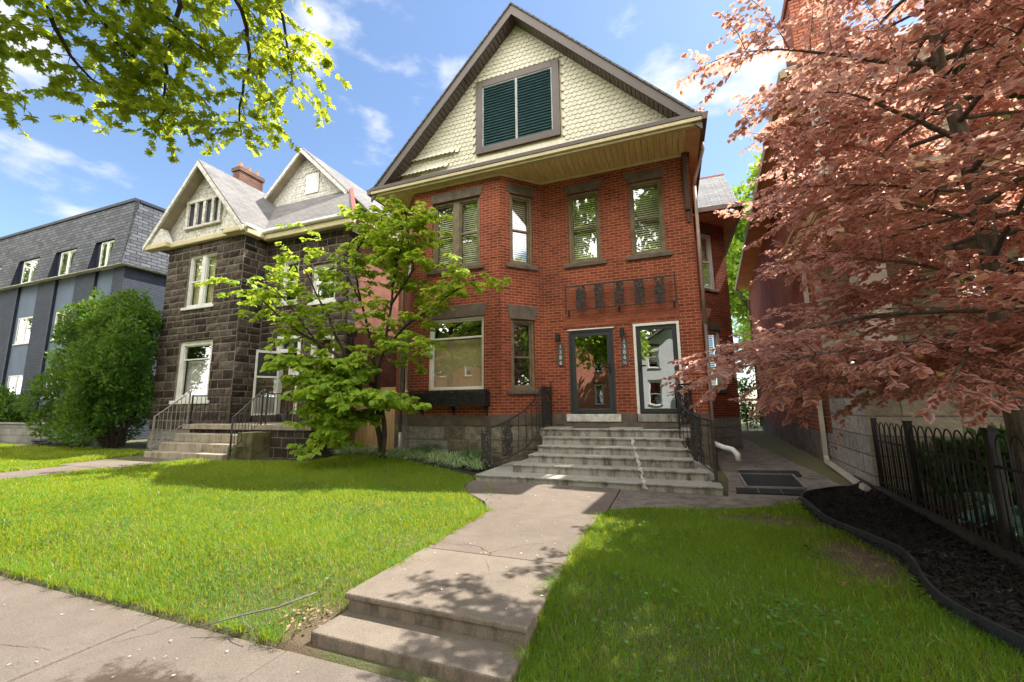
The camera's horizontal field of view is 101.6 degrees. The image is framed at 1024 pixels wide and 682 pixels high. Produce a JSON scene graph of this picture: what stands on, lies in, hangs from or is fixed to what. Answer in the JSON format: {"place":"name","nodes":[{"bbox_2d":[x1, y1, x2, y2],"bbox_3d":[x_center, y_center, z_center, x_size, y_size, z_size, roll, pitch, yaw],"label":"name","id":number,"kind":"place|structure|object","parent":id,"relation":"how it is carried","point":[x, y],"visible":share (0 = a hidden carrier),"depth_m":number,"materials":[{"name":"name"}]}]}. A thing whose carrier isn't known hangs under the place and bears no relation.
{"place":"outdoors","nodes":[
{"label":"outdoors","id":0,"kind":"place"},
{"bbox_2d":[0,443,148,472],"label":"lawn grass","id":1,"kind":"structure","parent":0,"point":[24,457],"depth_m":12.49,"materials":[{"name":"green plant"}]},
{"bbox_2d":[0,460,169,478],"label":"stone house path","id":2,"kind":"structure","parent":0,"point":[67,467],"depth_m":10.30,"materials":[{"name":"beige stone"}]},
{"bbox_2d":[0,576,405,681],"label":"sidewalk","id":3,"kind":"structure","parent":0,"point":[78,640],"depth_m":2.87,"materials":[{"name":"concrete"}]},
{"bbox_2d":[4,461,777,677],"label":"petal litter","id":4,"kind":"object","parent":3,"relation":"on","point":[405,569],"visible":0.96,"depth_m":3.51,"materials":[{"name":"pink plant"}]},
{"bbox_2d":[282,407,292,423],"bbox_3d":[-6.792,2.240,12.641,0.354,0.513,0.315,-4,-9,20],"label":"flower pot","id":5,"kind":"object","parent":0,"point":[287,414],"visible":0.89,"depth_m":12.55,"materials":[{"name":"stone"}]},
{"bbox_2d":[0,0,940,403],"label":"sky","id":6,"kind":"structure","parent":0,"point":[397,57],"materials":[{"name":"blue"}]},
{"bbox_2d":[449,444,494,462],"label":"border grass","id":7,"kind":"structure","parent":0,"point":[472,454],"depth_m":9.27,"materials":[{"name":"green plant"}]},
{"bbox_2d":[0,404,1023,681],"bbox_3d":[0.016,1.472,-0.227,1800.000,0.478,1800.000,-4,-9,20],"label":"ground","id":8,"kind":"structure","parent":0,"point":[300,640],"depth_m":3.34,"materials":[{"name":"green plant"}]},
{"bbox_2d":[0,382,30,421],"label":"shrub","id":9,"kind":"object","parent":8,"relation":"on","point":[8,413],"visible":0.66,"depth_m":19.89,"materials":[{"name":"green plant"}]},
{"bbox_2d":[0,422,77,443],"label":"retaining wall","id":10,"kind":"structure","parent":8,"relation":"on","point":[13,432],"depth_m":18.06,"materials":[{"name":"grey concrete"}]},
{"bbox_2d":[37,441,51,444],"bbox_3d":[-17.686,3.852,15.820,0.822,0.140,0.366,-4,-9,20],"label":"slate piece","id":11,"kind":"object","parent":8,"relation":"on","point":[45,442],"visible":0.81,"depth_m":15.65,"materials":[{"name":"grey stone"}]},
{"bbox_2d":[30,439,47,441],"bbox_3d":[-17.916,3.791,15.904,0.768,0.119,0.520,-4,-9,20],"label":"slate piece","id":12,"kind":"object","parent":11,"relation":"on","point":[38,440],"visible":0.78,"depth_m":15.70,"materials":[{"name":"grey stone"}]},
{"bbox_2d":[48,444,65,446],"bbox_3d":[-16.956,3.908,15.595,0.516,0.120,0.499,-4,-9,20],"label":"slate piece","id":13,"kind":"object","parent":8,"relation":"on","point":[53,445],"visible":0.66,"depth_m":15.50,"materials":[{"name":"grey stone"}]},
{"bbox_2d":[0,198,168,439],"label":"apartment block","id":14,"kind":"structure","parent":8,"relation":"on","point":[47,270],"depth_m":20.94,"materials":[{"name":"grey paint"}]},
{"bbox_2d":[7,375,22,397],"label":"window","id":15,"kind":"structure","parent":14,"relation":"in","point":[16,378],"depth_m":21.51,"materials":[{"name":"white glass"}]},
{"bbox_2d":[13,316,32,345],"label":"window","id":16,"kind":"structure","parent":14,"relation":"in","point":[25,325],"depth_m":21.96,"materials":[{"name":"white paint"}]},
{"bbox_2d":[21,258,39,286],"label":"window","id":17,"kind":"structure","parent":14,"relation":"in","point":[30,271],"depth_m":22.39,"materials":[{"name":"white paint"}]},
{"bbox_2d":[50,310,69,340],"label":"window","id":18,"kind":"structure","parent":14,"relation":"in","point":[56,319],"depth_m":20.91,"materials":[{"name":"white paint"}]},
{"bbox_2d":[58,249,76,278],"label":"window","id":19,"kind":"structure","parent":14,"relation":"in","point":[68,258],"depth_m":21.14,"materials":[{"name":"white paint"}]},
{"bbox_2d":[99,240,114,270],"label":"window","id":20,"kind":"structure","parent":14,"relation":"in","point":[108,244],"depth_m":19.93,"materials":[{"name":"white paint"}]},
{"bbox_2d":[11,285,163,447],"bbox_3d":[-15.222,0.934,15.811,6.514,6.257,3.586,-4,-9,20],"label":"yew bush","id":21,"kind":"object","parent":8,"relation":"on","point":[103,371],"visible":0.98,"depth_m":14.70,"materials":[{"name":"green plant"}]},
{"bbox_2d":[77,428,125,448],"bbox_3d":[-15.604,3.593,15.759,1.973,1.124,0.879,-4,-9,20],"label":"boulder","id":22,"kind":"object","parent":8,"relation":"on","point":[122,443],"visible":0.04,"depth_m":15.46,"materials":[{"name":"stone"}]},
{"bbox_2d":[0,0,351,164],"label":"street maple","id":23,"kind":"object","parent":8,"relation":"on","point":[127,84],"visible":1,"depth_m":5.22,"materials":[{"name":"green plant"}]},
{"bbox_2d":[144,422,322,460],"bbox_3d":[-7.847,3.021,12.425,5.310,1.070,2.400,-4,-9,20],"label":"stone porch","id":24,"kind":"object","parent":8,"relation":"on","point":[210,441],"visible":0.73,"depth_m":11.76,"materials":[{"name":"concrete"}]},
{"bbox_2d":[150,391,190,450],"bbox_3d":[-10.411,2.414,12.772,0.036,1.770,0.937,-4,-9,22],"label":"porch railing","id":25,"kind":"object","parent":24,"relation":"on","point":[153,426],"visible":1,"depth_m":12.73,"materials":[{"name":"grey metal"}]},
{"bbox_2d":[189,395,232,423],"bbox_3d":[-9.550,2.167,13.264,1.262,0.910,0.046,0,-9,-1],"label":"porch railing","id":26,"kind":"object","parent":24,"relation":"on","point":[193,396],"visible":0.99,"depth_m":13.26,"materials":[{"name":"black metal"}]},
{"bbox_2d":[228,389,264,455],"bbox_3d":[-7.370,2.222,11.639,0.038,1.800,0.940,-3,-9,16],"label":"porch railing","id":27,"kind":"object","parent":24,"relation":"on","point":[232,422],"visible":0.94,"depth_m":11.62,"materials":[{"name":"black metal"}]},
{"bbox_2d":[264,393,311,424],"bbox_3d":[-6.304,1.909,11.819,1.775,0.910,0.035,-4,-9,20],"label":"porch railing","id":28,"kind":"object","parent":24,"relation":"on","point":[268,394],"visible":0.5,"depth_m":11.99,"materials":[{"name":"black metal"}]},
{"bbox_2d":[0,453,490,637],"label":"lawn grass","id":29,"kind":"structure","parent":8,"relation":"on","point":[61,487],"depth_m":5.28,"materials":[{"name":"green plant"}]},
{"bbox_2d":[196,592,315,629],"bbox_3d":[-1.888,2.019,3.055,0.796,0.150,0.262,2,-9,-17],"label":"fallen twig","id":30,"kind":"object","parent":29,"relation":"on","point":[266,609],"visible":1,"depth_m":3.08,"materials":[{"name":"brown wood"}]},
{"bbox_2d":[142,147,400,453],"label":"stone house","id":31,"kind":"structure","parent":8,"relation":"on","point":[215,222],"depth_m":14.60,"materials":[{"name":"grey stone"}]},
{"bbox_2d":[169,339,212,403],"bbox_3d":[-10.775,1.078,14.610,1.980,2.220,0.830,-4,-9,20],"label":"window","id":32,"kind":"structure","parent":31,"relation":"in","point":[198,372],"depth_m":14.52,"materials":[{"name":"glass"}]},
{"bbox_2d":[180,252,216,310],"bbox_3d":[-10.908,-2.092,15.137,1.670,2.070,0.830,-4,-9,20],"label":"window","id":33,"kind":"structure","parent":31,"relation":"in","point":[203,296],"depth_m":15.00,"materials":[{"name":"white paint"}]},
{"bbox_2d":[183,194,222,230],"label":"gable window","id":34,"kind":"structure","parent":31,"relation":"in","point":[206,211],"depth_m":15.38,"materials":[{"name":"white paint"}]},
{"bbox_2d":[251,350,280,414],"bbox_3d":[-8.032,1.356,13.655,0.707,2.100,0.030,8,-12,-44],"label":"storm door","id":35,"kind":"structure","parent":31,"relation":"in","point":[260,354],"depth_m":13.62,"materials":[{"name":"white paint"}]},
{"bbox_2d":[277,260,298,306],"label":"window","id":36,"kind":"structure","parent":31,"relation":"in","point":[289,262],"depth_m":14.59,"materials":[{"name":"white paint"}]},
{"bbox_2d":[280,353,296,413],"bbox_3d":[-7.389,1.413,14.038,0.830,2.030,0.080,-4,-9,20],"label":"door","id":37,"kind":"structure","parent":31,"relation":"in","point":[289,372],"depth_m":14.02,"materials":[{"name":"white wood"}]},
{"bbox_2d":[308,334,334,407],"bbox_3d":[-6.015,0.986,13.729,1.230,2.450,0.820,-4,-9,20],"label":"window","id":38,"kind":"structure","parent":31,"relation":"in","point":[329,337],"depth_m":13.68,"materials":[{"name":"white paint"}]},
{"bbox_2d":[307,262,336,305],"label":"window","id":39,"kind":"structure","parent":31,"relation":"in","point":[330,296],"depth_m":14.06,"materials":[{"name":"white paint"}]},
{"bbox_2d":[332,445,367,454],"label":"border lily","id":40,"kind":"object","parent":8,"relation":"on","point":[348,450],"visible":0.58,"depth_m":10.76,"materials":[{"name":"green plant"}]},
{"bbox_2d":[195,195,511,460],"bbox_3d":[-3.916,-0.278,10.221,8.421,6.315,2.945,-4,-9,20],"label":"dogwood tree","id":41,"kind":"object","parent":8,"relation":"on","point":[337,392],"visible":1,"depth_m":9.99,"materials":[{"name":"green plant"}]},
{"bbox_2d":[354,387,395,450],"bbox_3d":[-4.026,2.420,12.996,2.058,1.950,0.070,-4,-9,20],"label":"wooden fence","id":42,"kind":"object","parent":8,"relation":"on","point":[366,435],"visible":0.24,"depth_m":12.98,"materials":[{"name":"brown wood"}]},
{"bbox_2d":[330,453,477,476],"bbox_3d":[-2.996,2.969,10.206,5.836,0.333,0.170,-8,-11,38],"label":"bed edging","id":43,"kind":"object","parent":8,"relation":"on","point":[452,468],"visible":0.21,"depth_m":9.04,"materials":[{"name":"black plastic"}]},
{"bbox_2d":[324,452,498,472],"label":"planting soil","id":44,"kind":"structure","parent":8,"relation":"on","point":[479,470],"depth_m":9.26,"materials":[{"name":"brown soil"}]},
{"bbox_2d":[330,445,362,454],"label":"border lily","id":45,"kind":"object","parent":44,"relation":"on","point":[343,450],"visible":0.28,"depth_m":11.17,"materials":[{"name":"green plant"}]},
{"bbox_2d":[350,444,386,454],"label":"border lily","id":46,"kind":"object","parent":44,"relation":"on","point":[368,450],"visible":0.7,"depth_m":10.75,"materials":[{"name":"green plant"}]},
{"bbox_2d":[371,446,409,457],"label":"border lily","id":47,"kind":"object","parent":44,"relation":"on","point":[389,454],"visible":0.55,"depth_m":10.15,"materials":[{"name":"green plant"}]},
{"bbox_2d":[386,446,419,457],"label":"border lily","id":48,"kind":"object","parent":44,"relation":"on","point":[401,452],"visible":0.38,"depth_m":10.09,"materials":[{"name":"green plant"}]},
{"bbox_2d":[390,449,426,459],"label":"border lily","id":49,"kind":"object","parent":44,"relation":"on","point":[407,456],"visible":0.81,"depth_m":9.71,"materials":[{"name":"green plant"}]},
{"bbox_2d":[407,447,441,459],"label":"border lily","id":50,"kind":"object","parent":44,"relation":"on","point":[425,453],"visible":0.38,"depth_m":9.70,"materials":[{"name":"green plant"}]},
{"bbox_2d":[407,437,446,455],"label":"border grass","id":51,"kind":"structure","parent":44,"relation":"on","point":[426,450],"depth_m":9.90,"materials":[{"name":"green plant"}]},
{"bbox_2d":[413,450,450,462],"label":"border lily","id":52,"kind":"object","parent":44,"relation":"on","point":[429,460],"visible":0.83,"depth_m":9.33,"materials":[{"name":"green plant"}]},
{"bbox_2d":[428,449,467,461],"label":"border lily","id":53,"kind":"object","parent":44,"relation":"on","point":[448,455],"visible":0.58,"depth_m":9.39,"materials":[{"name":"green plant"}]},
{"bbox_2d":[435,453,477,466],"bbox_3d":[-1.139,2.616,9.124,1.048,0.276,1.040,-4,-9,20],"label":"border lily","id":54,"kind":"object","parent":44,"relation":"on","point":[456,462],"visible":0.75,"depth_m":9.00,"materials":[{"name":"green plant"}]},
{"bbox_2d":[455,456,493,469],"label":"border lily","id":55,"kind":"object","parent":44,"relation":"on","point":[476,465],"visible":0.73,"depth_m":9.01,"materials":[{"name":"green plant"}]},
{"bbox_2d":[310,548,565,681],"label":"walk steps","id":56,"kind":"structure","parent":8,"relation":"on","point":[463,625],"depth_m":2.94,"materials":[{"name":"concrete"}]},
{"bbox_2d":[4,473,882,681],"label":"clover","id":57,"kind":"object","parent":8,"relation":"on","point":[755,651],"visible":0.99,"depth_m":3.08,"materials":[{"name":"green plant"}]},
{"bbox_2d":[0,476,919,681],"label":"grass tufts","id":58,"kind":"object","parent":8,"relation":"on","point":[238,626],"visible":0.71,"depth_m":3.55,"materials":[{"name":"green plant"}]},
{"bbox_2d":[427,480,620,565],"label":"front walk","id":59,"kind":"structure","parent":8,"relation":"on","point":[559,513],"depth_m":5.13,"materials":[{"name":"concrete"}]},
{"bbox_2d":[367,2,743,470],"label":"brick house","id":60,"kind":"structure","parent":8,"relation":"on","point":[542,162],"depth_m":10.61,"materials":[{"name":"brick"}]},
{"bbox_2d":[407,201,412,277],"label":"window","id":61,"kind":"structure","parent":60,"relation":"in","point":[410,232],"depth_m":12.27,"materials":[{"name":"white paint"}]},
{"bbox_2d":[404,319,436,393],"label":"window","id":62,"kind":"structure","parent":60,"relation":"in","point":[405,322],"depth_m":11.76,"materials":[{"name":"white paint"}]},
{"bbox_2d":[410,388,489,415],"bbox_3d":[-1.545,1.518,10.276,2.077,0.650,0.345,-4,-9,20],"label":"window box","id":63,"kind":"object","parent":60,"relation":"attached to","point":[457,398],"visible":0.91,"depth_m":10.07,"materials":[{"name":"black wood"}]},
{"bbox_2d":[426,185,484,275],"bbox_3d":[-1.378,-2.880,11.456,1.700,2.280,0.820,-4,-9,20],"label":"window","id":64,"kind":"structure","parent":60,"relation":"in","point":[464,226],"depth_m":11.26,"materials":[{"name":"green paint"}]},
{"bbox_2d":[427,303,486,390],"bbox_3d":[-1.305,0.242,10.977,1.765,2.220,0.788,-4,-9,20],"label":"window","id":65,"kind":"structure","parent":60,"relation":"in","point":[461,367],"depth_m":10.82,"materials":[{"name":"glass"}]},
{"bbox_2d":[505,182,538,270],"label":"window","id":66,"kind":"structure","parent":60,"relation":"in","point":[516,233],"depth_m":11.07,"materials":[{"name":"green paint"}]},
{"bbox_2d":[506,304,539,393],"bbox_3d":[0.238,0.221,10.518,0.920,2.230,0.310,3,-10,-24],"label":"window","id":67,"kind":"structure","parent":60,"relation":"in","point":[522,331],"depth_m":10.57,"materials":[{"name":"green paint"}]},
{"bbox_2d":[555,333,559,340],"bbox_3d":[1.149,-0.092,10.522,0.104,0.190,0.144,-4,-9,20],"label":"wall lamp","id":68,"kind":"object","parent":60,"relation":"attached to","point":[557,337],"visible":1,"depth_m":10.46,"materials":[{"name":"black metal"}]},
{"bbox_2d":[557,344,563,365],"bbox_3d":[1.221,0.343,10.493,0.144,0.540,0.027,-4,-9,20],"label":"number plaque","id":69,"kind":"object","parent":60,"relation":"attached to","point":[560,355],"visible":1,"depth_m":10.48,"materials":[{"name":"grey metal"}]},
{"bbox_2d":[563,179,606,268],"bbox_3d":[1.876,-3.003,10.856,1.080,2.270,0.275,-4,-9,20],"label":"window","id":70,"kind":"structure","parent":60,"relation":"in","point":[591,185],"depth_m":10.89,"materials":[{"name":"green paint"}]},
{"bbox_2d":[571,331,613,413],"bbox_3d":[2.036,0.771,10.422,1.100,2.055,0.665,-4,-9,20],"label":"door","id":71,"kind":"structure","parent":60,"relation":"in","point":[592,376],"depth_m":10.20,"materials":[{"name":"grey paint"}]},
{"bbox_2d":[565,272,676,315],"bbox_3d":[2.577,-1.111,10.122,2.605,0.810,0.163,-4,-9,20],"label":"decorative panel","id":72,"kind":"object","parent":60,"relation":"attached to","point":[597,286],"visible":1,"depth_m":10.04,"materials":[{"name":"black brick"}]},
{"bbox_2d":[619,328,623,335],"bbox_3d":[2.626,-0.213,9.975,0.104,0.190,0.144,-4,-9,20],"label":"wall lamp","id":73,"kind":"object","parent":60,"relation":"attached to","point":[621,331],"visible":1,"depth_m":9.91,"materials":[{"name":"black metal"}]},
{"bbox_2d":[621,338,627,364],"bbox_3d":[2.680,0.253,9.949,0.144,0.640,0.027,-4,-9,20],"label":"number plaque","id":74,"kind":"object","parent":60,"relation":"attached to","point":[624,349],"visible":1,"depth_m":9.94,"materials":[{"name":"grey metal"}]},
{"bbox_2d":[623,166,672,260],"bbox_3d":[3.326,-3.117,10.319,1.060,2.300,0.275,-4,-9,20],"label":"window","id":75,"kind":"structure","parent":60,"relation":"in","point":[655,172],"depth_m":10.35,"materials":[{"name":"green paint"}]},
{"bbox_2d":[636,324,681,412],"bbox_3d":[3.374,0.629,9.646,0.900,2.030,0.134,-4,-9,20],"label":"door","id":76,"kind":"structure","parent":60,"relation":"in","point":[657,345],"depth_m":9.68,"materials":[{"name":"grey paint"}]},
{"bbox_2d":[695,224,719,292],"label":"window","id":77,"kind":"structure","parent":60,"relation":"in","point":[703,229],"depth_m":13.72,"materials":[{"name":"white paint"}]},
{"bbox_2d":[703,322,728,392],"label":"window","id":78,"kind":"structure","parent":60,"relation":"in","point":[711,326],"depth_m":13.26,"materials":[{"name":"white paint"}]},
{"bbox_2d":[266,454,930,629],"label":"leaf litter","id":79,"kind":"object","parent":8,"relation":"on","point":[318,610],"visible":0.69,"depth_m":3.35,"materials":[{"name":"brown plant"}]},
{"bbox_2d":[475,426,722,495],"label":"porch steps","id":80,"kind":"structure","parent":8,"relation":"on","point":[639,457],"depth_m":7.99,"materials":[{"name":"concrete"}]},
{"bbox_2d":[481,382,551,467],"bbox_3d":[0.296,1.845,9.508,2.084,1.870,0.524,6,-11,-36],"label":"stair railing","id":81,"kind":"object","parent":80,"relation":"on","point":[545,391],"visible":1,"depth_m":9.16,"materials":[{"name":"black metal"}]},
{"bbox_2d":[572,426,609,427],"bbox_3d":[1.812,1.972,9.540,0.800,0.014,0.480,-4,-9,20],"label":"door mat","id":82,"kind":"object","parent":80,"relation":"on","point":[588,427],"depth_m":9.39,"materials":[{"name":"black rubber"}]},
{"bbox_2d":[642,427,677,428],"bbox_3d":[3.215,1.876,9.019,0.740,0.014,0.480,-4,-9,20],"label":"door mat","id":83,"kind":"object","parent":80,"relation":"on","point":[660,428],"depth_m":8.92,"materials":[{"name":"grey fabric"}]},
{"bbox_2d":[675,381,720,482],"bbox_3d":[3.515,1.632,8.190,0.477,1.820,2.184,-3,-9,13],"label":"stair railing","id":84,"kind":"object","parent":80,"relation":"on","point":[692,418],"visible":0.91,"depth_m":7.68,"materials":[{"name":"black metal"}]},
{"bbox_2d":[703,152,761,335],"bbox_3d":[16.723,-3.530,27.891,8.562,18.626,9.094,-4,-9,20],"label":"shade tree","id":85,"kind":"object","parent":8,"relation":"on","point":[738,302],"visible":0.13,"depth_m":26.76,"materials":[{"name":"green plant"}]},
{"bbox_2d":[729,292,754,371],"bbox_3d":[24.332,-0.323,38.518,11.004,15.371,9.853,2,-9,-15],"label":"shade tree","id":86,"kind":"object","parent":8,"relation":"on","point":[739,329],"visible":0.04,"depth_m":38.98,"materials":[{"name":"green plant"}]},
{"bbox_2d":[737,374,762,428],"bbox_3d":[11.436,2.993,20.477,2.279,2.772,1.576,-8,-12,41],"label":"garden shrub","id":87,"kind":"object","parent":8,"relation":"on","point":[745,409],"visible":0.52,"depth_m":20.36,"materials":[{"name":"green plant"}]},
{"bbox_2d":[660,0,1023,507],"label":"copper beech","id":88,"kind":"object","parent":8,"relation":"on","point":[993,349],"visible":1,"depth_m":4.10,"materials":[{"name":"pink plant"}]},
{"bbox_2d":[734,0,1023,491],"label":"neighbor house","id":89,"kind":"structure","parent":8,"relation":"on","point":[852,456],"depth_m":8.33,"materials":[{"name":"brick"}]},
{"bbox_2d":[948,38,1023,140],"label":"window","id":90,"kind":"structure","parent":89,"relation":"in","point":[949,51],"depth_m":6.70,"materials":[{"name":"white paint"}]},
{"bbox_2d":[950,249,1023,361],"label":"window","id":91,"kind":"structure","parent":89,"relation":"in","point":[1013,253],"depth_m":7.80,"materials":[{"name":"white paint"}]},
{"bbox_2d":[797,485,1023,647],"bbox_3d":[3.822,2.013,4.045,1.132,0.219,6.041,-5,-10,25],"label":"mulch","id":92,"kind":"object","parent":8,"relation":"on","point":[965,572],"visible":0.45,"depth_m":3.82,"materials":[{"name":"black wood"}]},
{"bbox_2d":[801,481,1023,657],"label":"lawn edging","id":93,"kind":"object","parent":8,"relation":"on","point":[990,626],"visible":0.59,"depth_m":3.22,"materials":[{"name":"black plastic"}]},
{"bbox_2d":[899,436,970,501],"bbox_3d":[6.249,1.806,5.794,1.203,0.958,1.144,0,-9,-6],"label":"garden shrub","id":94,"kind":"object","parent":8,"relation":"on","point":[947,482],"visible":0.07,"depth_m":5.80,"materials":[{"name":"green plant"}]},
{"bbox_2d":[853,475,1023,569],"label":"timber curb","id":95,"kind":"structure","parent":8,"relation":"on","point":[992,548],"depth_m":4.21,"materials":[{"name":"brown wood"}]},
{"bbox_2d":[870,418,1023,556],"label":"hoop fence","id":96,"kind":"object","parent":8,"relation":"on","point":[1000,495],"visible":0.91,"depth_m":4.35,"materials":[{"name":"black metal"}]},
{"bbox_2d":[928,422,1015,506],"bbox_3d":[5.972,1.525,5.017,1.411,1.074,1.080,2,-9,-14],"label":"garden shrub","id":97,"kind":"object","parent":8,"relation":"on","point":[1001,430],"visible":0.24,"depth_m":5.19,"materials":[{"name":"green plant"}]},
{"bbox_2d":[953,492,1021,529],"bbox_3d":[5.143,1.808,4.375,0.697,0.321,0.776,8,-12,-44],"label":"hosta","id":98,"kind":"object","parent":8,"relation":"on","point":[991,510],"visible":0.36,"depth_m":4.45,"materials":[{"name":"green plant"}]},
{"bbox_2d":[999,436,1017,505],"bbox_3d":[5.751,1.404,4.303,1.028,1.285,1.195,-4,-9,20],"label":"garden shrub","id":99,"kind":"object","parent":8,"relation":"on","point":[1003,449],"visible":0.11,"depth_m":4.58,"materials":[{"name":"green plant"}]},
{"bbox_2d":[1012,526,1023,550],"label":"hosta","id":100,"kind":"object","parent":8,"relation":"on","point":[1021,535],"visible":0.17,"depth_m":3.71,"materials":[{"name":"green plant"}]},
{"bbox_2d":[610,438,841,511],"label":"side pavement","id":101,"kind":"structure","parent":0,"point":[754,456],"depth_m":6.75,"materials":[{"name":"concrete"}]},
{"bbox_2d":[737,470,801,476],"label":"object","id":102,"kind":"object","parent":101,"relation":"on","point":[796,473],"visible":0.69,"depth_m":8.51,"materials":[{"name":"grey concrete"}]},
{"bbox_2d":[735,487,804,495],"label":"stone curb","id":103,"kind":"structure","parent":101,"relation":"on","point":[764,491],"depth_m":6.61,"materials":[{"name":"grey concrete"}]},
{"bbox_2d":[738,473,806,488],"bbox_3d":[4.666,2.508,7.515,1.050,0.033,1.630,-4,-9,20],"label":"drain mat","id":104,"kind":"object","parent":101,"relation":"on","point":[770,480],"visible":1,"depth_m":7.43,"materials":[{"name":"black rubber"}]},
{"bbox_2d":[511,500,1023,681],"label":"lawn grass","id":105,"kind":"structure","parent":0,"point":[693,522],"depth_m":2.93,"materials":[{"name":"green plant"}]},
{"bbox_3d":[-16.072,3.904,15.463,0.610,0.132,0.540,-4,-9,20],"label":"slate piece","id":106,"kind":"object","parent":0,"visible":0},
{"bbox_2d":[67,443,89,445],"bbox_3d":[-15.833,3.755,15.239,0.748,0.153,0.620,-4,-9,20],"label":"slate piece","id":107,"kind":"object","parent":106,"relation":"on","point":[77,443],"visible":0.36,"depth_m":15.04,"materials":[{"name":"grey stone"}]}
]}

